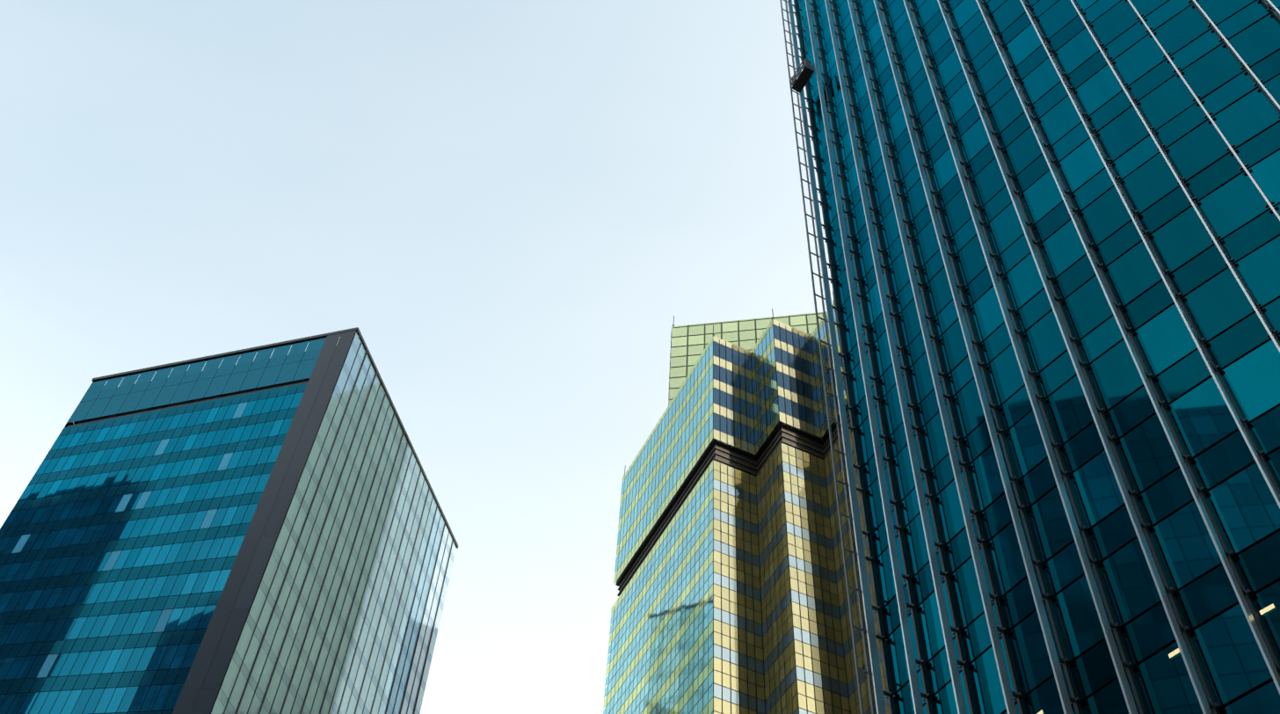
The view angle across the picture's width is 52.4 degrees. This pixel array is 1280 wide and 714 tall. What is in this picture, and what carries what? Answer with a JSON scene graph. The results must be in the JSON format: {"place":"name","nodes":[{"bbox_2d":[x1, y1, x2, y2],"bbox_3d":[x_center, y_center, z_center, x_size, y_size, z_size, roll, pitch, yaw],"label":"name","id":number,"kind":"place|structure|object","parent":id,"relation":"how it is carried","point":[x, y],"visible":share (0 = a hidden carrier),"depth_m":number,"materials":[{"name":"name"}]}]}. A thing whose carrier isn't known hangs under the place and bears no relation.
{"place":"outdoors","nodes":[
{"label":"outdoors","id":0,"kind":"place"},
{"bbox_2d":[0,0,834,713],"label":"sky","id":1,"kind":"structure","parent":0,"point":[513,207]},
{"label":"ground","id":2,"kind":"structure","parent":0,"visible":0},
{"bbox_2d":[0,327,458,713],"bbox_3d":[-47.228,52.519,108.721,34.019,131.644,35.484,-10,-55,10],"label":"tower","id":3,"kind":"structure","parent":2,"relation":"on","point":[264,532],"depth_m":131.20,"materials":[{"name":"teal glass"}]},
{"bbox_2d":[668,311,826,405],"bbox_3d":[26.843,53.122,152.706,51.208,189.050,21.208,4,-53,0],"label":"skyscraper","id":4,"kind":"structure","parent":2,"relation":"on","point":[689,343],"depth_m":223.35,"materials":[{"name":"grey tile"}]},
{"bbox_2d":[603,302,894,713],"bbox_3d":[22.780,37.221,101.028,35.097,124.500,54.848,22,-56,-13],"label":"gold tower","id":5,"kind":"structure","parent":2,"relation":"on","point":[730,578],"depth_m":124.68,"materials":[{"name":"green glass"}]},
{"bbox_2d":[623,291,834,475],"bbox_3d":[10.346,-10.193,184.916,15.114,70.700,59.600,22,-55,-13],"label":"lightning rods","id":6,"kind":"object","parent":5,"relation":"on","point":[773,317],"visible":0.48,"depth_m":147.12,"materials":[{"name":"grey metal"}]},
{"bbox_2d":[779,0,1279,713],"bbox_3d":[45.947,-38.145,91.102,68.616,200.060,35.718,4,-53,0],"label":"teal tower","id":7,"kind":"structure","parent":2,"relation":"on","point":[1052,234],"depth_m":49.63,"materials":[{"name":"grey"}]},
{"bbox_2d":[785,0,815,93],"bbox_3d":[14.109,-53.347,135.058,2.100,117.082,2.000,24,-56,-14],"label":"window cleaning platform","id":8,"kind":"structure","parent":7,"relation":"attached to","point":[800,82],"depth_m":88.08,"materials":[{"name":"grey metal"}]},
{"bbox_2d":[1036,603,1274,713],"bbox_3d":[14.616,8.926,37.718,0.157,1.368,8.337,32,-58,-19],"label":"ceiling lights","id":9,"kind":"object","parent":7,"relation":"attached to","point":[1261,612],"visible":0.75,"depth_m":36.81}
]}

